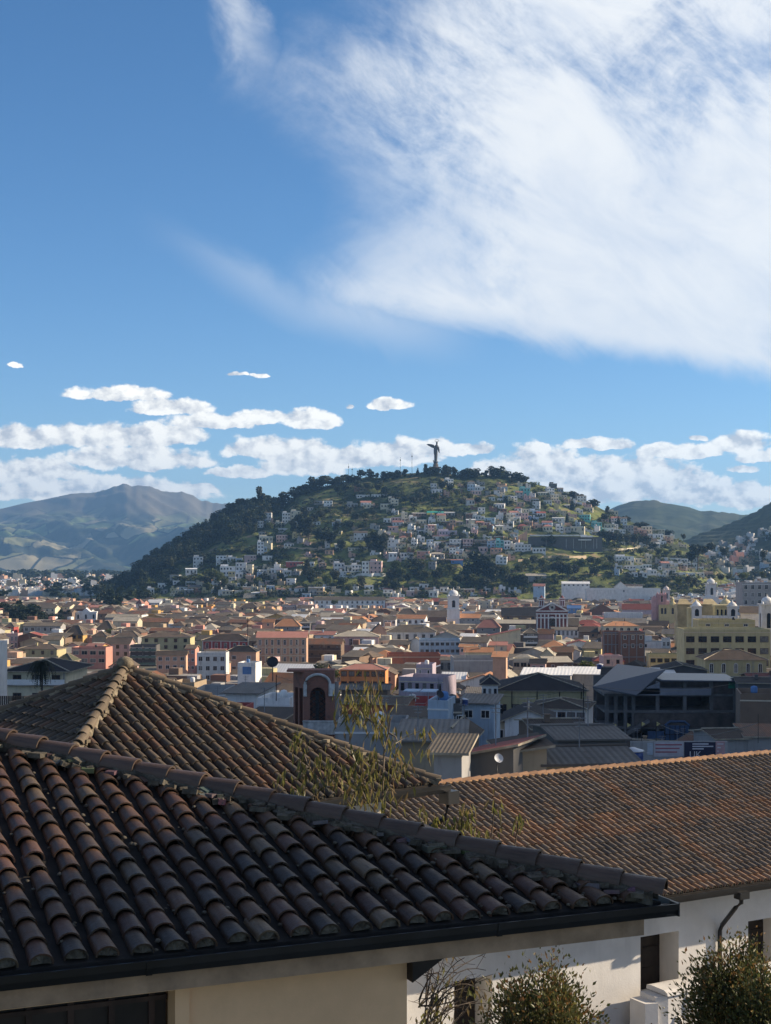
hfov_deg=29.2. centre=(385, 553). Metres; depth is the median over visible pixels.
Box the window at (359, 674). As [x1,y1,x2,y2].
[356,671,361,676]
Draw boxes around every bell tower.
[446,587,459,623]
[662,586,669,600]
[703,577,718,604]
[757,595,770,655]
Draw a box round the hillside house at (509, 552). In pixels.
[505,551,515,554]
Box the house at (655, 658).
[646,653,676,667]
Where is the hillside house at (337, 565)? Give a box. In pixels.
[333,561,343,570]
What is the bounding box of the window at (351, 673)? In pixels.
[349,671,353,676]
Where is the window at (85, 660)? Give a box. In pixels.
[81,658,87,662]
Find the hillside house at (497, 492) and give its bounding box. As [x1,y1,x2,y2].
[494,490,499,496]
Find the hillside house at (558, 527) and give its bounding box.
[555,524,562,532]
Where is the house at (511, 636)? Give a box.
[487,627,520,643]
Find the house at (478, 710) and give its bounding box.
[460,693,503,745]
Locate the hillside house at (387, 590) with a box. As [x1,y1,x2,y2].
[383,588,392,592]
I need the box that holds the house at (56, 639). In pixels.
[41,631,64,645]
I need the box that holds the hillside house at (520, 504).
[516,502,524,506]
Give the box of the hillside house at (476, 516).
[472,513,480,519]
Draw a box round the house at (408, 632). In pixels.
[386,623,436,639]
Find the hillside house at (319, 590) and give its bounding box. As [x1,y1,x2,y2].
[308,587,324,595]
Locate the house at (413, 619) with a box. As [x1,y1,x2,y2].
[396,614,427,625]
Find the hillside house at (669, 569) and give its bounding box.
[663,568,675,573]
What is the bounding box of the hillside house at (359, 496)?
[356,495,369,497]
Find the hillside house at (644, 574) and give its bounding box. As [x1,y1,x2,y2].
[639,571,647,577]
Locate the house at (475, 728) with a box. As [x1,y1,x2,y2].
[450,704,484,747]
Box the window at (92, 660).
[90,658,95,662]
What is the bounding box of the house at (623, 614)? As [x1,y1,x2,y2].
[604,612,642,617]
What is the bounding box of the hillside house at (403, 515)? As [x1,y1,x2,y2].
[401,511,407,522]
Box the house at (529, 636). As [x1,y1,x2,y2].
[522,628,537,646]
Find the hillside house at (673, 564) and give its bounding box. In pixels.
[669,561,677,566]
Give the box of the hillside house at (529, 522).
[524,519,532,526]
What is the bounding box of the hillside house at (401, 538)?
[398,536,407,541]
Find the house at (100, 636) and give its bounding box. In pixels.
[90,630,111,642]
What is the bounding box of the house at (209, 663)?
[197,651,228,680]
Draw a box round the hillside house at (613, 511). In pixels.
[609,509,617,516]
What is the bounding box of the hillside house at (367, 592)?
[364,590,373,594]
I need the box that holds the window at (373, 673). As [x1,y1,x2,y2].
[371,671,376,676]
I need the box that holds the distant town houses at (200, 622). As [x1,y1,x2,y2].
[0,596,770,707]
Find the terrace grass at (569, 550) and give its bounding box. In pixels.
[522,548,602,558]
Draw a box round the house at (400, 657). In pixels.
[387,648,439,665]
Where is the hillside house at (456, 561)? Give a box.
[451,559,462,566]
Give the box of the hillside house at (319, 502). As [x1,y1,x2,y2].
[314,501,323,504]
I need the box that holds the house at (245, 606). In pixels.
[240,603,258,611]
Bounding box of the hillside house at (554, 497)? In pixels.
[549,494,558,500]
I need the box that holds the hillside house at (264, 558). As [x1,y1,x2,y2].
[262,556,272,560]
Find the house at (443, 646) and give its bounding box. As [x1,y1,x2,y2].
[419,638,459,654]
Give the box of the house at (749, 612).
[739,606,758,626]
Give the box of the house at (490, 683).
[479,673,500,693]
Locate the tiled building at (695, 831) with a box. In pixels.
[384,750,770,1023]
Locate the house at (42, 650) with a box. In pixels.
[17,643,67,656]
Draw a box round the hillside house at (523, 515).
[518,513,527,518]
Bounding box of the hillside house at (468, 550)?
[465,549,476,553]
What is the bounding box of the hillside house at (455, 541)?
[449,539,461,547]
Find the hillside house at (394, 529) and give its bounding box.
[387,526,397,532]
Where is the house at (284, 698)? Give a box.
[257,690,292,706]
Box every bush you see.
[313,663,328,667]
[335,670,342,677]
[410,954,493,1023]
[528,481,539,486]
[579,660,595,666]
[601,562,613,567]
[735,572,749,578]
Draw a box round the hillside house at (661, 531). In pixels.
[652,529,664,534]
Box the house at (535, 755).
[486,697,554,771]
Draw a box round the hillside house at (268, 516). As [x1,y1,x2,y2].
[263,512,271,521]
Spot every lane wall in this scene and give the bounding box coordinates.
[254,564,303,567]
[277,545,317,549]
[341,573,384,577]
[388,556,411,561]
[518,555,585,561]
[602,546,644,550]
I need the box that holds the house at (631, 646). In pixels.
[618,631,644,664]
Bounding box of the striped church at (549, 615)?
[535,595,568,630]
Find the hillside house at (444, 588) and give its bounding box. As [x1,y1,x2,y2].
[440,586,448,591]
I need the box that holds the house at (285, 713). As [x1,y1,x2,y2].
[255,688,292,722]
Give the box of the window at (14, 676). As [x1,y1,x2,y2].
[13,675,20,678]
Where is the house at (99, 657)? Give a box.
[72,645,112,668]
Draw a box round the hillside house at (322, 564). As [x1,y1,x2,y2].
[319,562,325,568]
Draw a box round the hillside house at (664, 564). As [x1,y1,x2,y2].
[659,561,668,568]
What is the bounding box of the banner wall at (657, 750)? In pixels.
[630,741,727,760]
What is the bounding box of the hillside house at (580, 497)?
[575,495,585,502]
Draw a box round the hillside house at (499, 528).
[495,525,502,532]
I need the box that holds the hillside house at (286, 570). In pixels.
[283,568,291,576]
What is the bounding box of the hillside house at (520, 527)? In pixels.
[517,524,526,529]
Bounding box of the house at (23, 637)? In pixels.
[18,631,44,647]
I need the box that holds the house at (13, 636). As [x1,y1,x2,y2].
[6,631,22,647]
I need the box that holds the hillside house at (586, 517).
[577,514,589,522]
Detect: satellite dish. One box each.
[267,657,277,680]
[437,690,443,699]
[495,754,502,772]
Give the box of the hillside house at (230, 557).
[227,555,235,563]
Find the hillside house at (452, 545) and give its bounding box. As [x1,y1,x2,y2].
[447,544,458,547]
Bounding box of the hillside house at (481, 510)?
[478,507,484,513]
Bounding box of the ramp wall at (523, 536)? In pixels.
[518,531,526,540]
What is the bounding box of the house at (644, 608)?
[622,603,650,613]
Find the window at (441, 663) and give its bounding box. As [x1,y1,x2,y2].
[440,662,443,669]
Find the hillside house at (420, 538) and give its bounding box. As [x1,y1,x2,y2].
[417,535,424,542]
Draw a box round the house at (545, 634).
[537,629,554,641]
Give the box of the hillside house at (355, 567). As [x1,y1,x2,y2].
[352,563,360,570]
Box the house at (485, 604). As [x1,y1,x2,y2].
[478,601,490,608]
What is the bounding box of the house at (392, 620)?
[383,616,396,625]
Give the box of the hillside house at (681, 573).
[676,572,685,575]
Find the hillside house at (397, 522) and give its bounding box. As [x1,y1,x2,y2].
[392,520,403,525]
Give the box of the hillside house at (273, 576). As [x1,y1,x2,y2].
[270,572,276,579]
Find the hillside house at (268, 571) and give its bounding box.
[267,567,270,575]
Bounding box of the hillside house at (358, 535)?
[353,531,367,540]
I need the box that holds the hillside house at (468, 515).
[466,513,472,518]
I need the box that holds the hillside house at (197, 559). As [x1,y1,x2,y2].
[193,555,202,567]
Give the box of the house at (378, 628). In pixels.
[370,623,386,634]
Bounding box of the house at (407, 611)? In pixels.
[397,608,415,613]
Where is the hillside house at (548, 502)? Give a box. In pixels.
[543,500,551,505]
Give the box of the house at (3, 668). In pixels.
[0,640,6,704]
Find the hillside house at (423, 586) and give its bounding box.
[419,584,428,588]
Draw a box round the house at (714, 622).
[693,615,754,626]
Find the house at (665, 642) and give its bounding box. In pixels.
[662,633,669,647]
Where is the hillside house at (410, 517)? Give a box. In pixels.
[408,515,416,521]
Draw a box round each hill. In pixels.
[92,473,731,601]
[608,500,747,540]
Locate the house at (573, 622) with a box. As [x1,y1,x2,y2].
[568,618,578,626]
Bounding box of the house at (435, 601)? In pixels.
[431,598,440,604]
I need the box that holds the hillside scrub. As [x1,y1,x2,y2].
[119,472,719,598]
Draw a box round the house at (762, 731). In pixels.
[733,723,770,751]
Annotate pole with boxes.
[583,683,583,720]
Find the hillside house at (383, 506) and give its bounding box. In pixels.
[380,504,388,509]
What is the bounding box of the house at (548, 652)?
[540,648,555,657]
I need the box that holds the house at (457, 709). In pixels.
[449,694,462,718]
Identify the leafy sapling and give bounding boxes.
[273,669,415,815]
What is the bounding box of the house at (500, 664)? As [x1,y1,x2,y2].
[491,644,508,679]
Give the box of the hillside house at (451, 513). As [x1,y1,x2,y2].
[444,512,454,517]
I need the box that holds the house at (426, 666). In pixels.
[416,660,435,673]
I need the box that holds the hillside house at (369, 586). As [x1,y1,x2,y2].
[364,585,373,589]
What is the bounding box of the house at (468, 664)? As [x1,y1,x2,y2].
[450,649,508,675]
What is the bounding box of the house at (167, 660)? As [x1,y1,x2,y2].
[155,650,188,673]
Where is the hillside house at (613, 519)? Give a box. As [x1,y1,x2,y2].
[610,517,617,523]
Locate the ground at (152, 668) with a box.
[8,595,196,673]
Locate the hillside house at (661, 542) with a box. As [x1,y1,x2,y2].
[657,539,665,544]
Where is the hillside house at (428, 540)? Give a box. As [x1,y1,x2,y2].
[426,539,432,546]
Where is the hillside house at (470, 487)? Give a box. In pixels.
[467,484,475,490]
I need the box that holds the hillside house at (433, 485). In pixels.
[430,483,436,488]
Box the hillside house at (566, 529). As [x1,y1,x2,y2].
[563,527,570,532]
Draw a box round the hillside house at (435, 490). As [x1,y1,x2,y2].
[430,489,441,494]
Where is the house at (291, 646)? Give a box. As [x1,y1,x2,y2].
[256,631,308,665]
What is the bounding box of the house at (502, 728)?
[500,713,504,737]
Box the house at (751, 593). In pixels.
[736,582,770,605]
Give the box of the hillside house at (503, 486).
[497,485,507,490]
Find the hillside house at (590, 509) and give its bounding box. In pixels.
[584,507,592,512]
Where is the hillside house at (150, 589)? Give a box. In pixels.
[147,586,153,594]
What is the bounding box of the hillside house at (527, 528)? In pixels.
[523,526,530,531]
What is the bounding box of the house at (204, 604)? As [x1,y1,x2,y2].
[194,603,207,606]
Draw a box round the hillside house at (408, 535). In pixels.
[402,533,411,538]
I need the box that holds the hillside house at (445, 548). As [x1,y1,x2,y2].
[442,546,449,551]
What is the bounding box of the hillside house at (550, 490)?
[545,487,554,493]
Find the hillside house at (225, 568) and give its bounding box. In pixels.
[220,564,234,575]
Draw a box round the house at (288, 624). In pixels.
[274,618,302,630]
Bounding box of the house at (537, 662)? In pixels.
[529,658,547,666]
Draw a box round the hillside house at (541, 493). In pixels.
[536,492,548,494]
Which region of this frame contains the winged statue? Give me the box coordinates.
[426,441,439,473]
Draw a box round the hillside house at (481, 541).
[474,540,487,547]
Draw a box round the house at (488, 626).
[476,619,501,633]
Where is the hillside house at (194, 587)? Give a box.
[188,585,199,590]
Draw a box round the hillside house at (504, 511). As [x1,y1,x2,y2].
[499,508,506,514]
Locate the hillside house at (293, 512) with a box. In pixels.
[291,509,299,519]
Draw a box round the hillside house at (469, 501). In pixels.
[465,498,474,505]
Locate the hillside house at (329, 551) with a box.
[325,549,333,554]
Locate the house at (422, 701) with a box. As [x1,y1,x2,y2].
[403,689,437,705]
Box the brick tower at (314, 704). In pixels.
[287,668,338,738]
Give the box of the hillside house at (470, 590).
[464,589,474,592]
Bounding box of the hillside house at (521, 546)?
[515,542,530,551]
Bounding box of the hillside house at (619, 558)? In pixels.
[613,555,633,564]
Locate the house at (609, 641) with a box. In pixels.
[602,624,618,653]
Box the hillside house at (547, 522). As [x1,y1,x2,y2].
[541,521,552,525]
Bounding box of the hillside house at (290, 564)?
[286,562,302,567]
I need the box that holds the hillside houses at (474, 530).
[170,480,709,597]
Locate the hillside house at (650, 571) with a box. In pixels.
[645,568,656,575]
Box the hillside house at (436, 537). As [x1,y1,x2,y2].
[432,535,450,539]
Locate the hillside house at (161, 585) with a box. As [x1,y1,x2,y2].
[158,583,167,588]
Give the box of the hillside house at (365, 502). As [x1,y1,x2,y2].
[360,501,370,505]
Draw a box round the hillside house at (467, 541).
[462,539,472,545]
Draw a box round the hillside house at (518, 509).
[514,507,521,512]
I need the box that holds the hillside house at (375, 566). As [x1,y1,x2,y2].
[369,559,382,572]
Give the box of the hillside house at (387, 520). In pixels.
[383,518,390,522]
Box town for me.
[0,526,770,601]
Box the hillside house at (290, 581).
[286,578,295,584]
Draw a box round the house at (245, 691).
[219,676,280,708]
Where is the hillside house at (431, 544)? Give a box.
[428,542,434,548]
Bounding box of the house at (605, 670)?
[600,662,613,674]
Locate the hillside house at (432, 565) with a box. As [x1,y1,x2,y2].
[428,561,436,569]
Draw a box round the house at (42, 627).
[23,622,65,633]
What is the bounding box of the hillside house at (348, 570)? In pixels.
[344,565,351,571]
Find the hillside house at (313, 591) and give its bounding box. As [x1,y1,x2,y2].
[309,589,315,594]
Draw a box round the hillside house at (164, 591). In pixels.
[160,589,167,593]
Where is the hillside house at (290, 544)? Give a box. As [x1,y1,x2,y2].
[284,542,293,547]
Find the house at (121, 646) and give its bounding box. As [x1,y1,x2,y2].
[105,637,135,661]
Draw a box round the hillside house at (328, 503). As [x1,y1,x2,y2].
[324,501,332,506]
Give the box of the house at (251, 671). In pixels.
[237,659,261,683]
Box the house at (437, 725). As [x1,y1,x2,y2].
[393,705,469,773]
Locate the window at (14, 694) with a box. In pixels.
[13,693,20,699]
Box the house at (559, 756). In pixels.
[541,717,641,769]
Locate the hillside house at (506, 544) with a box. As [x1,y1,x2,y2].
[504,540,509,549]
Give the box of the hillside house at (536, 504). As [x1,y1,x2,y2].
[532,501,539,508]
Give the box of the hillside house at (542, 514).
[536,511,545,517]
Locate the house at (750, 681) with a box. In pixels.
[731,666,770,722]
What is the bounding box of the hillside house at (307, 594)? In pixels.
[301,593,310,596]
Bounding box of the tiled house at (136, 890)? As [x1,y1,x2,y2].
[0,728,679,1023]
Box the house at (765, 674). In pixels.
[739,663,770,676]
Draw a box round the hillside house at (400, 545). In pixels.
[397,542,405,549]
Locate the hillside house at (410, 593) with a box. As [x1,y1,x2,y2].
[406,591,413,596]
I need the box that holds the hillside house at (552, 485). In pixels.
[549,482,556,488]
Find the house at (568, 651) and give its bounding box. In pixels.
[551,646,573,659]
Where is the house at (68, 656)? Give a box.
[59,653,80,660]
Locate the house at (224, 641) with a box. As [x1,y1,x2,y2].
[201,634,249,650]
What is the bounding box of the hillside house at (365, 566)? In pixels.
[362,561,368,572]
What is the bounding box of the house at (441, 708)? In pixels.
[427,680,454,718]
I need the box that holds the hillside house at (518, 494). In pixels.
[515,491,522,498]
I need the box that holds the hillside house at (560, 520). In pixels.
[552,517,564,525]
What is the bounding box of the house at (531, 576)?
[525,573,546,581]
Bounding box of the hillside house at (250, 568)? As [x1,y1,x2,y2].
[246,565,253,574]
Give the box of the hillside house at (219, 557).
[216,555,226,565]
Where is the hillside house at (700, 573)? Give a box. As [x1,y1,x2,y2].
[696,572,704,576]
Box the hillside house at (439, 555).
[429,552,444,558]
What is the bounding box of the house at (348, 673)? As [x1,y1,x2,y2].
[338,659,389,684]
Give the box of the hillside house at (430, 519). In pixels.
[428,517,435,523]
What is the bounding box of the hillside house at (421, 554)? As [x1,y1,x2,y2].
[417,551,428,559]
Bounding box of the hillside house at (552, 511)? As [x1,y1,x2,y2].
[548,509,557,514]
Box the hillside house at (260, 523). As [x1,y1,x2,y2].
[257,520,263,527]
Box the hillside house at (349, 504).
[346,502,357,507]
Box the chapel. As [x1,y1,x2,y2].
[75,605,97,620]
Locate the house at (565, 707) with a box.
[533,697,595,722]
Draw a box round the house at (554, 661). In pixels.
[540,656,573,667]
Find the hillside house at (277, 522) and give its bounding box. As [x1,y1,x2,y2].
[275,520,281,528]
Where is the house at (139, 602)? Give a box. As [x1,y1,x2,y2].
[135,599,144,607]
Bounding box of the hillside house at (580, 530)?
[570,526,584,534]
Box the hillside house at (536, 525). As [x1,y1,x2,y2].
[533,522,541,528]
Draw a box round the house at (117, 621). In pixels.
[112,616,142,626]
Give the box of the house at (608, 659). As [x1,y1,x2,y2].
[599,654,622,665]
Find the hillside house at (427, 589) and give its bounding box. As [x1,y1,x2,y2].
[425,587,436,593]
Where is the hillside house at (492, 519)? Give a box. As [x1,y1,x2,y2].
[485,517,494,523]
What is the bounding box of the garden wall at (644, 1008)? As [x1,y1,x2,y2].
[630,961,770,1023]
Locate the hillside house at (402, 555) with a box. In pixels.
[400,553,413,557]
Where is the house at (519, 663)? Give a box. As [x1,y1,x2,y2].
[513,657,533,669]
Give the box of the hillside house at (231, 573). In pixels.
[228,571,235,576]
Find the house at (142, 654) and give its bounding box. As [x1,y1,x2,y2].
[130,644,159,665]
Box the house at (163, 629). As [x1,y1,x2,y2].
[149,627,184,633]
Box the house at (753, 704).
[736,675,770,723]
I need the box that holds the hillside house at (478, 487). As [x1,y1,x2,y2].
[474,485,484,490]
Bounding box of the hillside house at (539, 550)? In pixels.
[531,548,545,554]
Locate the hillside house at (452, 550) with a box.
[449,548,455,553]
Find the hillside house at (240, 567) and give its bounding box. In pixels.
[236,563,245,571]
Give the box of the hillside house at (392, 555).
[388,552,396,558]
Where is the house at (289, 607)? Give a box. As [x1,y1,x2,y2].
[281,605,296,609]
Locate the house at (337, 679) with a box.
[335,671,339,684]
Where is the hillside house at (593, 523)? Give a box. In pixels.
[591,521,601,529]
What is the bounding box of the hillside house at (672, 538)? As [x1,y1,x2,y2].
[663,535,673,542]
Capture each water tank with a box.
[462,698,468,705]
[630,747,643,760]
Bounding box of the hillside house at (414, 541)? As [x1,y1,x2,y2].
[411,538,417,545]
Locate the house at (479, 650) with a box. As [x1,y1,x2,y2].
[463,645,493,654]
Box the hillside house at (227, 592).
[222,589,233,595]
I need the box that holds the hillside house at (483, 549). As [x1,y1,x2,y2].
[478,547,487,553]
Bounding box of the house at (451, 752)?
[425,733,478,779]
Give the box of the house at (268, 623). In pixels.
[261,619,275,627]
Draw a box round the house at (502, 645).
[488,638,507,650]
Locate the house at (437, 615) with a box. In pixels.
[416,610,446,621]
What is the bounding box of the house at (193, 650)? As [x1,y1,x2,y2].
[184,645,199,672]
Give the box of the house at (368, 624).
[365,622,380,628]
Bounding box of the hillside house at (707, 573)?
[702,571,712,578]
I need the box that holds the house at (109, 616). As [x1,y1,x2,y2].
[105,614,141,619]
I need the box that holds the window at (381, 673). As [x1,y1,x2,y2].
[379,671,383,676]
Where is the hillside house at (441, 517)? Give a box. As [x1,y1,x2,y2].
[437,514,445,521]
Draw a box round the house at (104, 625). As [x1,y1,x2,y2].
[95,621,116,632]
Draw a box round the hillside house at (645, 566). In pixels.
[642,564,651,568]
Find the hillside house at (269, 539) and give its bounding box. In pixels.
[259,535,272,542]
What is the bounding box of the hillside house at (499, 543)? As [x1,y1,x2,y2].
[495,538,503,549]
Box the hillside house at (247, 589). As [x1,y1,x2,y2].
[243,588,250,595]
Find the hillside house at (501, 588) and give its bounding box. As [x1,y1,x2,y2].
[498,585,504,591]
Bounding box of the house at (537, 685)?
[498,672,588,713]
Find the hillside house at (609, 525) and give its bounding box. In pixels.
[604,524,613,527]
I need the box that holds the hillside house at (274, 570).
[270,568,282,573]
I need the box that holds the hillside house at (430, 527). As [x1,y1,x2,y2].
[427,525,433,534]
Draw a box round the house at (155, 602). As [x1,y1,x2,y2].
[148,599,161,606]
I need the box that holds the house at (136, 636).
[113,629,142,643]
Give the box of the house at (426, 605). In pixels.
[422,602,431,609]
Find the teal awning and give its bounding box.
[426,511,443,512]
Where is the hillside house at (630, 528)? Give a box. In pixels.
[623,525,633,533]
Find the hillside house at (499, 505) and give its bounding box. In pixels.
[493,503,505,507]
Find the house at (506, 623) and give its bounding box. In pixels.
[494,619,535,631]
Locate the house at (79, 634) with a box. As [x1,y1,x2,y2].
[66,625,87,642]
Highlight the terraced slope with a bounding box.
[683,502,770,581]
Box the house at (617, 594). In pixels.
[585,588,660,600]
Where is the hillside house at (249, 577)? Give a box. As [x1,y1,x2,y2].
[245,574,254,581]
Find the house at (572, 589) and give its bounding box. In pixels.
[561,581,589,599]
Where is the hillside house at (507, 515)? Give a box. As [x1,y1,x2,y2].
[505,513,513,519]
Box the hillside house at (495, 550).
[490,548,501,553]
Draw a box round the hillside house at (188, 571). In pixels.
[185,568,196,575]
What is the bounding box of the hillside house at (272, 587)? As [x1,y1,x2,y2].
[266,585,274,590]
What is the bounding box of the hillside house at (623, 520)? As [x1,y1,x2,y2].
[620,517,626,524]
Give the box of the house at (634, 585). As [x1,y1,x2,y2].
[625,584,642,587]
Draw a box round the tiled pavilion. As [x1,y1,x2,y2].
[0,656,458,826]
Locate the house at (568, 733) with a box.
[528,699,631,743]
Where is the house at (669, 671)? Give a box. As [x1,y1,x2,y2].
[644,661,675,672]
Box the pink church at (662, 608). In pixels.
[651,592,675,622]
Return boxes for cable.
[586,683,734,690]
[657,723,756,735]
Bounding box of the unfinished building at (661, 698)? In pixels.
[593,664,734,740]
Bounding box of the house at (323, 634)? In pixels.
[309,628,337,637]
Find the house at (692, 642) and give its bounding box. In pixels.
[677,627,770,667]
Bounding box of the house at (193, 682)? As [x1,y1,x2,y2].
[176,671,206,687]
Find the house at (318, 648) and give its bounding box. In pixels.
[308,638,344,662]
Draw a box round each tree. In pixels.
[0,602,9,609]
[5,607,12,615]
[9,603,27,612]
[14,611,31,619]
[15,604,40,615]
[26,660,55,690]
[95,593,100,601]
[100,585,106,597]
[103,588,114,599]
[106,596,110,604]
[109,590,117,604]
[115,596,123,605]
[199,553,206,559]
[201,575,211,582]
[204,582,212,593]
[205,568,218,579]
[209,514,217,523]
[210,512,229,519]
[214,585,221,591]
[215,572,224,581]
[218,508,228,515]
[219,577,227,583]
[226,584,234,589]
[228,498,244,513]
[250,497,258,505]
[253,577,261,583]
[255,486,261,508]
[255,498,278,507]
[256,493,265,503]
[258,573,266,580]
[266,522,273,528]
[274,504,280,515]
[276,495,294,505]
[277,572,283,577]
[278,489,311,499]
[289,486,305,494]
[289,518,296,531]
[293,514,304,535]
[300,484,311,491]
[300,507,308,518]
[301,516,314,539]
[302,565,307,574]
[305,559,310,571]
[306,480,323,490]
[307,476,328,486]
[307,576,314,584]
[309,513,318,521]
[312,526,329,545]
[315,510,325,517]
[316,474,347,485]
[316,478,343,487]
[322,574,332,585]
[324,530,338,547]
[329,569,339,578]
[332,485,341,496]
[332,521,340,536]
[336,577,345,588]
[337,539,345,551]
[341,506,353,517]
[343,474,355,482]
[344,520,354,527]
[344,584,352,590]
[350,512,359,521]
[351,475,362,481]
[354,480,361,486]
[357,469,374,477]
[357,576,366,588]
[363,483,369,490]
[363,535,371,547]
[368,472,379,477]
[369,531,380,551]
[374,484,381,492]
[379,471,390,479]
[379,534,388,553]
[380,486,390,495]
[381,471,397,478]
[381,578,389,584]
[385,570,396,581]
[388,580,400,590]
[391,492,399,498]
[391,560,400,569]
[394,470,401,477]
[396,567,406,577]
[401,469,408,476]
[401,494,409,504]
[404,573,411,583]
[409,496,417,503]
[412,558,418,568]
[415,560,425,570]
[416,492,423,503]
[421,569,430,583]
[422,487,429,497]
[423,466,436,474]
[431,492,439,498]
[431,569,441,577]
[434,464,451,471]
[436,564,446,575]
[438,480,447,488]
[438,542,445,548]
[439,470,451,475]
[441,498,450,503]
[445,483,453,490]
[447,563,453,573]
[449,580,457,585]
[451,466,457,476]
[452,574,464,585]
[454,488,460,495]
[455,471,465,476]
[455,946,617,1023]
[457,497,464,503]
[459,567,472,580]
[461,468,475,477]
[463,561,475,572]
[465,492,473,497]
[467,551,485,579]
[468,573,478,584]
[469,468,480,476]
[474,497,481,502]
[478,556,495,577]
[478,576,490,586]
[485,566,499,580]
[487,466,505,477]
[494,564,502,573]
[497,470,508,477]
[500,565,509,576]
[503,471,510,478]
[505,574,518,585]
[509,472,523,478]
[513,574,529,588]
[515,563,524,571]
[517,475,529,481]
[522,558,530,565]
[529,555,538,563]
[537,557,546,565]
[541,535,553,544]
[548,537,556,543]
[551,562,558,571]
[556,562,565,575]
[563,563,573,579]
[567,491,576,496]
[570,498,574,510]
[571,564,578,574]
[576,558,587,569]
[585,556,596,565]
[587,499,600,505]
[588,566,599,575]
[593,557,602,565]
[597,530,605,542]
[601,513,609,520]
[604,531,611,542]
[605,555,613,560]
[610,531,619,543]
[617,533,624,544]
[623,534,631,545]
[630,533,638,545]
[635,522,648,526]
[637,548,645,555]
[641,535,651,544]
[647,542,657,552]
[651,925,770,1023]
[654,548,663,554]
[665,530,674,534]
[675,576,682,587]
[685,575,692,588]
[686,550,696,567]
[688,542,715,570]
[703,945,770,1023]
[716,573,723,579]
[720,547,729,560]
[759,571,766,577]
[760,550,767,557]
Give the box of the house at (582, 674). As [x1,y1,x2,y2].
[556,666,600,700]
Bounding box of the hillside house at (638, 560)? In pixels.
[634,558,642,563]
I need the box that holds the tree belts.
[0,531,770,600]
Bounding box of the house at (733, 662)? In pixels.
[695,649,768,675]
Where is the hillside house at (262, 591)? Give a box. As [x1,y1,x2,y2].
[259,589,266,596]
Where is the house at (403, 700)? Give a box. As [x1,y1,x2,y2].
[339,695,418,714]
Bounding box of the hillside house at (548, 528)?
[542,525,552,532]
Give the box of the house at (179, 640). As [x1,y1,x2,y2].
[140,631,195,649]
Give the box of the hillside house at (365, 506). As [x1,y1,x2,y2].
[362,504,373,508]
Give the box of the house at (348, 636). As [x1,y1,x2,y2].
[333,628,379,644]
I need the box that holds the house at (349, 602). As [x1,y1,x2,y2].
[314,597,385,607]
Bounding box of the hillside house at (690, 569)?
[688,567,695,572]
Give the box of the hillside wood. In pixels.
[90,495,281,595]
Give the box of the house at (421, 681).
[399,673,455,695]
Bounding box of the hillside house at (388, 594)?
[383,592,391,596]
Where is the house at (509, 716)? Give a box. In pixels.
[501,700,555,736]
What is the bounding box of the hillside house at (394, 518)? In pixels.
[391,517,400,524]
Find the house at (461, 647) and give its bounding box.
[458,644,478,654]
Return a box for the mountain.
[0,484,226,571]
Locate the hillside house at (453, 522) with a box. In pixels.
[450,520,455,526]
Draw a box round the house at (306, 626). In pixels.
[299,622,311,629]
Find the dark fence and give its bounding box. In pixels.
[0,696,23,705]
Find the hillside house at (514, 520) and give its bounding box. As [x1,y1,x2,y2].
[507,517,516,524]
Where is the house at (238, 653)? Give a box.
[227,645,260,670]
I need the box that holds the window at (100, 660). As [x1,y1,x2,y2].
[98,658,104,662]
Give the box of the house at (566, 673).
[520,667,573,679]
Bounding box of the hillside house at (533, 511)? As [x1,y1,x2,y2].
[529,509,539,513]
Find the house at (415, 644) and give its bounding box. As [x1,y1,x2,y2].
[411,637,418,651]
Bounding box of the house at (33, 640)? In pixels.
[19,634,48,647]
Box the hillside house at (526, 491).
[519,486,529,495]
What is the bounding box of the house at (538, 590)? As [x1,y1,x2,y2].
[533,583,545,598]
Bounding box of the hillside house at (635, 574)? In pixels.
[624,572,637,576]
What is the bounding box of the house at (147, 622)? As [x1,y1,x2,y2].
[142,617,173,627]
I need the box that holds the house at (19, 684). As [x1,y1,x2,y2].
[7,657,93,703]
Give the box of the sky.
[0,0,770,514]
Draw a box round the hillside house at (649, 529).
[641,526,651,533]
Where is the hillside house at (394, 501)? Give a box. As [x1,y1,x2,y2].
[391,498,398,506]
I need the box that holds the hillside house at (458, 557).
[453,554,461,558]
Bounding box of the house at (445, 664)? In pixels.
[439,651,451,673]
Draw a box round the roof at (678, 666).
[650,660,708,672]
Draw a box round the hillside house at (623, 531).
[614,529,625,534]
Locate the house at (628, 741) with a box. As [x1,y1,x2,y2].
[627,728,672,747]
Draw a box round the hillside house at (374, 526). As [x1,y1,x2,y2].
[370,523,379,529]
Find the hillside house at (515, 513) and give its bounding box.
[508,511,518,515]
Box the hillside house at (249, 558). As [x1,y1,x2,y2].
[244,555,256,562]
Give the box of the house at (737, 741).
[688,727,752,753]
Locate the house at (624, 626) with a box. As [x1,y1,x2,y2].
[600,621,639,633]
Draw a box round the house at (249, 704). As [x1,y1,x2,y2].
[214,686,253,707]
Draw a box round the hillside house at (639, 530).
[637,528,646,532]
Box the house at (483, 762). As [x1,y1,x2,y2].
[471,703,545,776]
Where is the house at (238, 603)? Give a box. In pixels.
[231,601,247,605]
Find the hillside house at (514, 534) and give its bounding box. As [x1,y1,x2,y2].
[509,532,517,538]
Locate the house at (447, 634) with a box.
[433,628,461,643]
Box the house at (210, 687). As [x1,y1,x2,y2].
[197,672,234,697]
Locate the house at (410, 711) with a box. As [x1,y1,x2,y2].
[384,705,427,718]
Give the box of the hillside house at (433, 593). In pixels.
[429,591,437,597]
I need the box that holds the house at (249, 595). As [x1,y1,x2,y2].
[243,593,257,597]
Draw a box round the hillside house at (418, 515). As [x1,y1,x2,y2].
[411,513,426,517]
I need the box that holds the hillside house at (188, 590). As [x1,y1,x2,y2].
[184,589,193,594]
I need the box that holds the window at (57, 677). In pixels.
[52,675,59,679]

